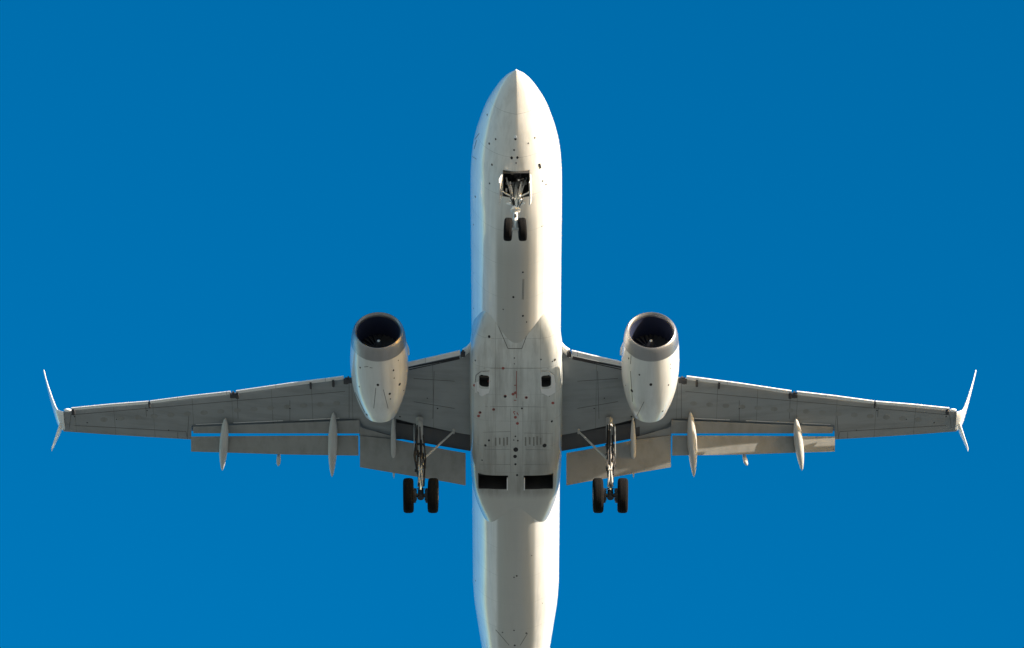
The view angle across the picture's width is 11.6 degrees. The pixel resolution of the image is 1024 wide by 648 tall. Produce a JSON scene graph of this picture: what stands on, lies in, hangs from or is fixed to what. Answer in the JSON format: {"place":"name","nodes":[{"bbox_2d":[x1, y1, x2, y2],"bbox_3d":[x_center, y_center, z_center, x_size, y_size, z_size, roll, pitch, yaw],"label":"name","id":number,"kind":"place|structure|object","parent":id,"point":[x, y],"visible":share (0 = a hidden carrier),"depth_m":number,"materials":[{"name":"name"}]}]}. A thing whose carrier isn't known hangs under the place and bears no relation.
{"place":"outdoors","nodes":[
{"label":"outdoors","id":0,"kind":"place"},
{"bbox_2d":[43,69,975,647],"bbox_3d":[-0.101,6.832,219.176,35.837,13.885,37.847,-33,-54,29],"label":"airliner","id":1,"kind":"object","parent":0,"point":[515,397],"visible":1,"depth_m":212.17,"materials":[{"name":"paint"}]},
{"bbox_2d":[0,0,1023,647],"label":"sky","id":2,"kind":"structure","parent":0,"point":[197,196],"materials":[{"name":"blue"}]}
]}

